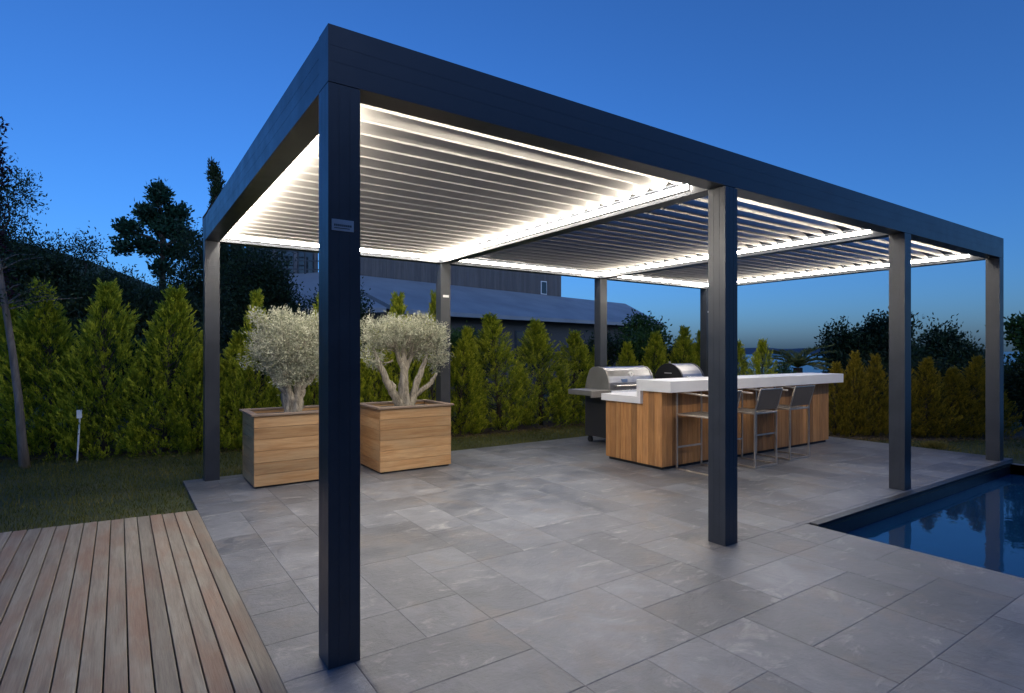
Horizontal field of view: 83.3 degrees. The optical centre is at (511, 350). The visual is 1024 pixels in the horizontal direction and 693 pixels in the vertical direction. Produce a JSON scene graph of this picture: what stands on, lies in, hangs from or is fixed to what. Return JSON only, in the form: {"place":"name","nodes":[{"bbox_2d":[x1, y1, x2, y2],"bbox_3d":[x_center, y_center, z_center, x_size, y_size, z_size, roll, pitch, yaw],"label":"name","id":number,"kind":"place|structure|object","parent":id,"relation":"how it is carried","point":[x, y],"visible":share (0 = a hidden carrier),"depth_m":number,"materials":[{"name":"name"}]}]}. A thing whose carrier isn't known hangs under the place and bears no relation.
{"place":"outdoors","nodes":[
{"label":"outdoors","id":0,"kind":"place"},
{"bbox_2d":[360,309,453,405],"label":"olive tree","id":1,"kind":"object","parent":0,"point":[413,332],"visible":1,"depth_m":6.69,"materials":[{"name":"green plant"}]},
{"bbox_2d":[224,247,661,390],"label":"house","id":2,"kind":"structure","parent":0,"point":[516,302],"depth_m":22.69,"materials":[{"name":"grey"}]},
{"bbox_2d":[276,249,293,273],"bbox_3d":[-7.860,-3.217,19.962,0.600,2.100,0.055,0,0,-44],"label":"window","id":3,"kind":"structure","parent":2,"relation":"in","point":[291,254],"depth_m":20.04,"materials":[{"name":"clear glass"}]},
{"bbox_2d":[297,252,313,272],"bbox_3d":[-7.331,-3.217,20.480,0.600,2.100,0.055,0,0,-44],"label":"window","id":4,"kind":"structure","parent":2,"relation":"in","point":[300,256],"depth_m":20.47,"materials":[{"name":"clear glass"}]},
{"bbox_2d":[515,331,541,371],"bbox_3d":[0.657,0.033,22.423,1.500,1.600,0.055,0,0,-44],"label":"window","id":5,"kind":"structure","parent":2,"relation":"in","point":[518,334],"depth_m":22.06,"materials":[{"name":"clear glass"}]},
{"bbox_2d":[541,281,546,294],"bbox_3d":[1.570,-3.092,28.289,0.420,0.650,0.045,0,0,-44],"label":"window","id":6,"kind":"structure","parent":2,"relation":"in","point":[543,283],"depth_m":28.29,"materials":[{"name":"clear glass"}]},
{"bbox_2d":[0,245,1023,692],"bbox_3d":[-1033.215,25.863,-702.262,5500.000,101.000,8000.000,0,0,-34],"label":"ground","id":7,"kind":"structure","parent":0,"point":[6,467],"depth_m":5.84,"materials":[{"name":"green plant"}]},
{"bbox_2d":[0,116,20,304],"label":"purple leaved tree","id":8,"kind":"object","parent":7,"relation":"on","point":[2,162],"visible":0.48,"depth_m":8.40,"materials":[{"name":"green plant"}]},
{"bbox_2d":[0,152,77,288],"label":"broadleaf tree","id":9,"kind":"object","parent":7,"relation":"on","point":[12,232],"visible":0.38,"depth_m":12.51,"materials":[{"name":"green plant"}]},
{"bbox_2d":[0,171,99,468],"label":"slender tree","id":10,"kind":"object","parent":7,"relation":"on","point":[23,454],"visible":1,"depth_m":6.64,"materials":[{"name":"green plant"}]},
{"bbox_2d":[2,221,115,412],"bbox_3d":[-9.978,-0.713,12.338,2.748,4.303,2.214,0,0,-34],"label":"broadleaf tree","id":11,"kind":"object","parent":7,"relation":"on","point":[57,268],"visible":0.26,"depth_m":12.25,"materials":[{"name":"green plant"}]},
{"bbox_2d":[76,410,81,462],"bbox_3d":[-5.240,1.040,6.967,0.058,0.646,0.055,0,0,-34],"label":"garden light","id":12,"kind":"object","parent":7,"relation":"on","point":[79,414],"visible":0.98,"depth_m":6.96,"materials":[{"name":"grey metal"}]},
{"bbox_2d":[29,303,155,435],"bbox_3d":[-6.662,0.341,9.215,2.399,2.273,2.191,0,0,-34],"label":"shrub","id":13,"kind":"object","parent":7,"relation":"on","point":[78,331],"visible":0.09,"depth_m":8.95,"materials":[{"name":"green plant"}]},
{"bbox_2d":[36,256,165,360],"bbox_3d":[-8.829,-0.314,12.440,2.850,3.505,2.396,0,0,-13],"label":"broadleaf tree","id":14,"kind":"object","parent":7,"relation":"on","point":[107,278],"visible":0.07,"depth_m":12.02,"materials":[{"name":"green plant"}]},
{"bbox_2d":[104,178,200,287],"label":"broadleaf tree","id":15,"kind":"object","parent":7,"relation":"on","point":[157,220],"visible":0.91,"depth_m":15.47,"materials":[{"name":"green plant"}]},
{"bbox_2d":[111,275,196,412],"bbox_3d":[-7.896,-0.112,12.449,2.323,3.103,2.379,0,0,-34],"label":"broadleaf tree","id":16,"kind":"object","parent":7,"relation":"on","point":[141,307],"visible":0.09,"depth_m":11.93,"materials":[{"name":"green plant"}]},
{"bbox_2d":[98,302,234,428],"bbox_3d":[-5.472,0.322,9.441,2.150,2.238,2.187,0,0,-34],"label":"shrub","id":17,"kind":"object","parent":7,"relation":"on","point":[199,330],"visible":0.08,"depth_m":9.06,"materials":[{"name":"green plant"}]},
{"bbox_2d":[147,276,225,406],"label":"broadleaf tree","id":18,"kind":"object","parent":7,"relation":"on","point":[198,313],"visible":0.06,"depth_m":13.19,"materials":[{"name":"green plant"}]},
{"bbox_2d":[141,217,288,355],"bbox_3d":[-7.419,-0.996,14.769,3.493,4.868,2.594,0,0,-34],"label":"broadleaf tree","id":19,"kind":"object","parent":7,"relation":"on","point":[194,264],"visible":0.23,"depth_m":14.36,"materials":[{"name":"green plant"}]},
{"bbox_2d":[202,156,237,253],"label":"cypress","id":20,"kind":"object","parent":7,"relation":"on","point":[215,176],"visible":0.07,"depth_m":21.73,"materials":[{"name":"green plant"}]},
{"bbox_2d":[201,245,311,401],"bbox_3d":[-5.607,-0.698,13.222,2.664,4.272,2.267,0,0,-34],"label":"broadleaf tree","id":21,"kind":"object","parent":7,"relation":"on","point":[274,285],"visible":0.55,"depth_m":12.78,"materials":[{"name":"green plant"}]},
{"bbox_2d":[242,320,317,401],"bbox_3d":[-3.546,0.363,9.716,2.168,2.156,1.880,0,0,-34],"label":"shrub","id":22,"kind":"object","parent":7,"relation":"on","point":[267,379],"depth_m":9.51,"materials":[{"name":"green plant"}]},
{"bbox_2d":[293,276,380,338],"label":"broadleaf tree","id":23,"kind":"object","parent":7,"relation":"on","point":[363,314],"visible":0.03,"depth_m":12.80,"materials":[{"name":"green plant"}]},
{"bbox_2d":[0,416,1023,463],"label":"planting bed","id":24,"kind":"object","parent":7,"relation":"on","point":[551,423],"visible":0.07,"depth_m":8.97,"materials":[{"name":"green plant"}]},
{"bbox_2d":[0,300,69,457],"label":"conifer","id":25,"kind":"object","parent":24,"relation":"on","point":[3,354],"visible":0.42,"depth_m":7.23,"materials":[{"name":"green plant"}]},
{"bbox_2d":[0,277,108,461],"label":"conifer","id":26,"kind":"object","parent":24,"relation":"on","point":[36,327],"visible":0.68,"depth_m":7.17,"materials":[{"name":"green plant"}]},
{"bbox_2d":[36,278,175,459],"bbox_3d":[-5.271,0.213,7.537,1.481,2.338,1.453,-1,1,-34],"label":"conifer","id":27,"kind":"object","parent":24,"relation":"on","point":[108,303],"visible":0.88,"depth_m":7.32,"materials":[{"name":"green plant"}]},
{"bbox_2d":[94,283,226,458],"bbox_3d":[-4.602,0.231,7.694,1.592,2.288,1.426,1,3,-42],"label":"conifer","id":28,"kind":"object","parent":24,"relation":"on","point":[172,309],"visible":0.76,"depth_m":7.49,"materials":[{"name":"green plant"}]},
{"bbox_2d":[162,331,234,452],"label":"conifer","id":29,"kind":"object","parent":24,"relation":"on","point":[179,417],"visible":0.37,"depth_m":7.67,"materials":[{"name":"green plant"}]},
{"bbox_2d":[192,330,273,450],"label":"conifer","id":30,"kind":"object","parent":24,"relation":"on","point":[232,348],"visible":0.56,"depth_m":7.83,"materials":[{"name":"green plant"}]},
{"bbox_2d":[224,287,280,447],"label":"conifer","id":31,"kind":"object","parent":24,"relation":"on","point":[257,298],"visible":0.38,"depth_m":7.89,"materials":[{"name":"green plant"}]},
{"bbox_2d":[253,329,317,407],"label":"conifer","id":32,"kind":"object","parent":24,"relation":"on","point":[276,395],"visible":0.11,"depth_m":7.99,"materials":[{"name":"green plant"}]},
{"bbox_2d":[292,293,318,405],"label":"conifer","id":33,"kind":"object","parent":24,"relation":"on","point":[313,395],"visible":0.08,"depth_m":8.01,"materials":[{"name":"green plant"}]},
{"bbox_2d":[314,340,384,404],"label":"conifer","id":34,"kind":"object","parent":24,"relation":"on","point":[363,389],"visible":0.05,"depth_m":8.14,"materials":[{"name":"green plant"}]},
{"bbox_2d":[360,328,398,401],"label":"conifer","id":35,"kind":"object","parent":24,"relation":"on","point":[365,370],"visible":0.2,"depth_m":8.17,"materials":[{"name":"green plant"}]},
{"bbox_2d":[363,290,432,401],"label":"conifer","id":36,"kind":"object","parent":24,"relation":"on","point":[398,307],"visible":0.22,"depth_m":8.59,"materials":[{"name":"green plant"}]},
{"bbox_2d":[360,313,435,398],"bbox_3d":[-2.120,0.406,9.891,1.732,2.069,2.029,0,0,11],"label":"shrub","id":37,"kind":"object","parent":24,"relation":"on","point":[364,343],"visible":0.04,"depth_m":9.55,"materials":[{"name":"green plant"}]},
{"bbox_2d":[412,289,450,400],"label":"conifer","id":38,"kind":"object","parent":24,"relation":"on","point":[432,309],"visible":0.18,"depth_m":8.76,"materials":[{"name":"green plant"}]},
{"bbox_2d":[430,325,490,434],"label":"conifer","id":39,"kind":"object","parent":24,"relation":"on","point":[467,345],"visible":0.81,"depth_m":9.26,"materials":[{"name":"green plant"}]},
{"bbox_2d":[450,319,491,416],"bbox_3d":[-0.965,0.435,10.300,1.293,2.011,1.122,0,0,-34],"label":"shrub","id":40,"kind":"object","parent":24,"relation":"on","point":[456,334],"visible":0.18,"depth_m":10.11,"materials":[{"name":"green plant"}]},
{"bbox_2d":[452,312,544,431],"bbox_3d":[-0.228,0.365,9.873,1.543,2.099,1.620,0,0,-26],"label":"conifer","id":41,"kind":"object","parent":24,"relation":"on","point":[492,332],"visible":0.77,"depth_m":9.76,"materials":[{"name":"green plant"}]},
{"bbox_2d":[492,318,583,427],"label":"conifer","id":42,"kind":"object","parent":24,"relation":"on","point":[538,330],"visible":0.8,"depth_m":10.29,"materials":[{"name":"green plant"}]},
{"bbox_2d":[538,329,593,424],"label":"conifer","id":43,"kind":"object","parent":24,"relation":"on","point":[578,354],"visible":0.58,"depth_m":10.69,"materials":[{"name":"green plant"}]},
{"bbox_2d":[574,345,610,418],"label":"conifer","id":44,"kind":"object","parent":24,"relation":"on","point":[592,355],"visible":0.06,"depth_m":11.29,"materials":[{"name":"green plant"}]},
{"bbox_2d":[613,341,639,366],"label":"conifer","id":45,"kind":"object","parent":24,"relation":"on","point":[628,356],"visible":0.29,"depth_m":10.95,"materials":[{"name":"green plant"}]},
{"bbox_2d":[639,331,668,378],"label":"conifer","id":46,"kind":"object","parent":24,"relation":"on","point":[656,346],"visible":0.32,"depth_m":11.17,"materials":[{"name":"green plant"}]},
{"bbox_2d":[667,325,699,366],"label":"conifer","id":47,"kind":"object","parent":24,"relation":"on","point":[682,342],"visible":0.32,"depth_m":11.25,"materials":[{"name":"green plant"}]},
{"bbox_2d":[687,329,699,365],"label":"conifer","id":48,"kind":"object","parent":24,"relation":"on","point":[697,348],"visible":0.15,"depth_m":11.20,"materials":[{"name":"green plant"}]},
{"bbox_2d":[737,340,749,374],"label":"conifer","id":49,"kind":"object","parent":24,"relation":"on","point":[742,359],"visible":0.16,"depth_m":10.70,"materials":[{"name":"green plant"}]},
{"bbox_2d":[743,338,777,374],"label":"conifer","id":50,"kind":"object","parent":24,"relation":"on","point":[763,348],"visible":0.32,"depth_m":10.26,"materials":[{"name":"green plant"}]},
{"bbox_2d":[764,358,797,373],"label":"shrub","id":51,"kind":"object","parent":24,"relation":"on","point":[784,370],"visible":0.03,"depth_m":10.85,"materials":[{"name":"green plant"}]},
{"bbox_2d":[828,361,859,436],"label":"conifer","id":52,"kind":"object","parent":24,"relation":"on","point":[836,367],"visible":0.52,"depth_m":9.12,"materials":[{"name":"green plant"}]},
{"bbox_2d":[829,384,880,423],"bbox_3d":[5.839,0.865,10.154,1.166,1.172,1.088,0,0,35],"label":"shrub","id":53,"kind":"object","parent":24,"relation":"on","point":[846,404],"visible":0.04,"depth_m":10.02,"materials":[{"name":"green plant"}]},
{"bbox_2d":[830,350,881,436],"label":"conifer","id":54,"kind":"object","parent":24,"relation":"on","point":[855,364],"visible":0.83,"depth_m":9.12,"materials":[{"name":"green plant"}]},
{"bbox_2d":[849,352,888,435],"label":"conifer","id":55,"kind":"object","parent":24,"relation":"on","point":[877,384],"visible":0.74,"depth_m":9.12,"materials":[{"name":"green plant"}]},
{"bbox_2d":[876,369,928,437],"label":"conifer","id":56,"kind":"object","parent":24,"relation":"on","point":[913,392],"visible":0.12,"depth_m":8.99,"materials":[{"name":"green plant"}]},
{"bbox_2d":[911,356,962,438],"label":"conifer","id":57,"kind":"object","parent":24,"relation":"on","point":[927,370],"visible":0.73,"depth_m":8.95,"materials":[{"name":"green plant"}]},
{"bbox_2d":[924,365,985,438],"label":"conifer","id":58,"kind":"object","parent":24,"relation":"on","point":[954,378],"visible":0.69,"depth_m":8.96,"materials":[{"name":"green plant"}]},
{"bbox_2d":[947,354,1011,438],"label":"conifer","id":59,"kind":"object","parent":24,"relation":"on","point":[974,369],"visible":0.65,"depth_m":8.98,"materials":[{"name":"green plant"}]},
{"bbox_2d":[965,378,1023,436],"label":"conifer","id":60,"kind":"object","parent":24,"relation":"on","point":[1008,425],"visible":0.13,"depth_m":9.04,"materials":[{"name":"green plant"}]},
{"bbox_2d":[576,327,624,375],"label":"broadleaf tree","id":61,"kind":"object","parent":7,"relation":"on","point":[609,351],"visible":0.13,"depth_m":12.60,"materials":[{"name":"green plant"}]},
{"bbox_2d":[607,309,673,375],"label":"broadleaf tree","id":62,"kind":"object","parent":7,"relation":"on","point":[639,330],"visible":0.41,"depth_m":12.94,"materials":[{"name":"green plant"}]},
{"bbox_2d":[665,335,699,363],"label":"shrub","id":63,"kind":"object","parent":7,"relation":"on","point":[670,351],"visible":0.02,"depth_m":12.19,"materials":[{"name":"green plant"}]},
{"bbox_2d":[767,344,837,372],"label":"palm","id":64,"kind":"object","parent":7,"relation":"on","point":[798,360],"visible":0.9,"depth_m":11.82,"materials":[{"name":"green plant"}]},
{"bbox_2d":[811,316,888,372],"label":"broadleaf tree","id":65,"kind":"object","parent":7,"relation":"on","point":[838,340],"visible":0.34,"depth_m":27.23,"materials":[{"name":"green plant"}]},
{"bbox_2d":[841,351,919,423],"bbox_3d":[6.701,0.719,10.477,1.528,1.447,1.603,0,0,-34],"label":"shrub","id":66,"kind":"object","parent":7,"relation":"on","point":[885,370],"visible":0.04,"depth_m":10.46,"materials":[{"name":"green plant"}]},
{"bbox_2d":[829,306,931,370],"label":"broadleaf tree","id":67,"kind":"object","parent":7,"relation":"on","point":[881,326],"visible":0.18,"depth_m":26.79,"materials":[{"name":"green plant"}]},
{"bbox_2d":[809,461,1012,526],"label":"pool kerb","id":68,"kind":"structure","parent":7,"relation":"on","point":[855,511],"depth_m":5.24,"materials":[{"name":"stone"}]},
{"bbox_2d":[820,464,1023,532],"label":"pool basin","id":69,"kind":"object","parent":7,"relation":"in","point":[859,521],"visible":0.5,"depth_m":5.31,"materials":[{"name":"tile"}]},
{"bbox_2d":[846,474,1023,577],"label":"pool water","id":70,"kind":"structure","parent":69,"relation":"in","point":[981,525],"depth_m":4.72,"materials":[{"name":"blue liquid"}]},
{"bbox_2d":[1011,463,1023,475],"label":"pool edge","id":71,"kind":"object","parent":69,"relation":"attached to","point":[1015,469],"visible":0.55,"depth_m":6.77,"materials":[{"name":"stone"}]},
{"bbox_2d":[911,440,959,449],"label":"grass tuft","id":72,"kind":"object","parent":7,"relation":"on","point":[938,444],"visible":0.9,"depth_m":8.03,"materials":[{"name":"green plant"}]},
{"bbox_2d":[911,348,985,419],"bbox_3d":[7.806,0.706,10.464,1.759,1.512,2.007,0,0,-34],"label":"shrub","id":73,"kind":"object","parent":7,"relation":"on","point":[940,367],"visible":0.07,"depth_m":10.19,"materials":[{"name":"green plant"}]},
{"bbox_2d":[912,313,985,411],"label":"broadleaf tree","id":74,"kind":"object","parent":7,"relation":"on","point":[947,341],"visible":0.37,"depth_m":26.65,"materials":[{"name":"green plant"}]},
{"bbox_2d":[962,344,1023,421],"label":"broadleaf tree","id":75,"kind":"object","parent":7,"relation":"on","point":[981,352],"visible":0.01,"depth_m":26.26,"materials":[{"name":"green plant"}]},
{"bbox_2d":[985,311,1023,368],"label":"broadleaf tree","id":76,"kind":"object","parent":7,"relation":"on","point":[1015,334],"visible":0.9,"depth_m":10.34,"materials":[{"name":"green plant"}]},
{"bbox_2d":[1004,352,1023,426],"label":"shrub","id":77,"kind":"object","parent":7,"relation":"on","point":[1014,383],"visible":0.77,"depth_m":9.78,"materials":[{"name":"green plant"}]},
{"bbox_2d":[0,424,1023,532],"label":"lawn grass","id":78,"kind":"structure","parent":0,"point":[183,458],"depth_m":6.10,"materials":[{"name":"green plant"}]},
{"bbox_2d":[0,0,1023,351],"label":"sky","id":79,"kind":"structure","parent":0,"point":[918,105],"materials":[{"name":"blue"}]},
{"bbox_2d":[183,436,1023,692],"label":"patio","id":80,"kind":"structure","parent":0,"point":[560,489],"depth_m":3.29,"materials":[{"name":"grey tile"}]},
{"bbox_2d":[239,405,318,488],"bbox_3d":[-2.295,0.973,6.033,0.926,0.720,0.676,0,0,-34],"label":"wooden planter","id":81,"kind":"object","parent":80,"relation":"on","point":[280,446],"visible":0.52,"depth_m":5.71,"materials":[{"name":"brown wood"}]},
{"bbox_2d":[237,304,318,411],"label":"olive tree","id":82,"kind":"object","parent":81,"relation":"in","point":[280,353],"visible":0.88,"depth_m":5.93,"materials":[{"name":"green plant"}]},
{"bbox_2d":[360,399,453,473],"bbox_3d":[-1.252,0.973,6.714,0.916,0.720,0.726,0,0,-34],"label":"wooden planter","id":83,"kind":"object","parent":80,"relation":"on","point":[394,438],"visible":0.83,"depth_m":6.44,"materials":[{"name":"brown wood"}]},
{"bbox_2d":[203,23,1003,669],"bbox_3d":[1.393,-0.017,6.493,8.180,2.700,4.332,0,0,-34],"label":"pergola","id":84,"kind":"object","parent":80,"relation":"on","point":[367,147],"visible":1,"depth_m":4.08,"materials":[{"name":"metal"}]},
{"bbox_2d":[568,366,652,441],"bbox_3d":[1.617,0.779,8.470,1.600,1.107,0.597,0,0,-34],"label":"gas grill","id":85,"kind":"object","parent":80,"relation":"on","point":[599,380],"visible":0.49,"depth_m":8.24,"materials":[{"name":"metal"}]},
{"bbox_2d":[676,390,741,475],"bbox_3d":[2.172,0.878,6.363,0.453,0.904,0.543,0,0,-34],"label":"bar stool","id":86,"kind":"object","parent":80,"relation":"on","point":[700,414],"visible":0.34,"depth_m":6.45,"materials":[{"name":"metal"}]},
{"bbox_2d":[601,373,842,469],"bbox_3d":[2.955,0.833,7.739,3.735,1.000,1.090,0,0,-34],"label":"outdoor bar","id":87,"kind":"object","parent":80,"relation":"on","point":[641,425],"visible":0.78,"depth_m":6.87,"materials":[{"name":"brown wood"}]},
{"bbox_2d":[655,362,703,378],"bbox_3d":[2.639,0.750,9.027,0.534,1.165,0.590,0,0,-34],"label":"barrel grill","id":88,"kind":"object","parent":87,"relation":"on","point":[679,370],"visible":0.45,"depth_m":8.89,"materials":[{"name":"metal"}]},
{"bbox_2d":[737,387,782,468],"bbox_3d":[2.811,0.878,6.775,0.453,0.904,0.543,0,0,-34],"label":"bar stool","id":89,"kind":"object","parent":80,"relation":"on","point":[768,398],"visible":0.71,"depth_m":6.63,"materials":[{"name":"metal"}]},
{"bbox_2d":[755,385,814,459],"bbox_3d":[3.443,0.878,7.267,0.453,0.904,0.543,0,0,-34],"label":"bar stool","id":90,"kind":"object","parent":80,"relation":"on","point":[801,395],"visible":0.75,"depth_m":7.14,"materials":[{"name":"metal"}]},
{"bbox_2d":[744,348,827,354],"bbox_3d":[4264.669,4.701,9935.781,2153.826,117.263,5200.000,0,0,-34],"label":"hills","id":91,"kind":"structure","parent":0,"point":[750,350],"depth_m":9974.16,"materials":[{"name":"blue"}]},
{"bbox_2d":[737,352,1022,420],"bbox_3d":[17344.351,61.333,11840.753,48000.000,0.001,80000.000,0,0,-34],"label":"sea","id":92,"kind":"structure","parent":0,"point":[807,369],"depth_m":2563.91,"materials":[{"name":"blue liquid"}]},
{"label":"deck underlay","id":93,"kind":"structure","parent":0,"visible":0},
{"bbox_2d":[0,510,286,692],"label":"timber deck","id":94,"kind":"structure","parent":93,"relation":"on","point":[46,576],"depth_m":2.88,"materials":[{"name":"brown wood"}]}
]}

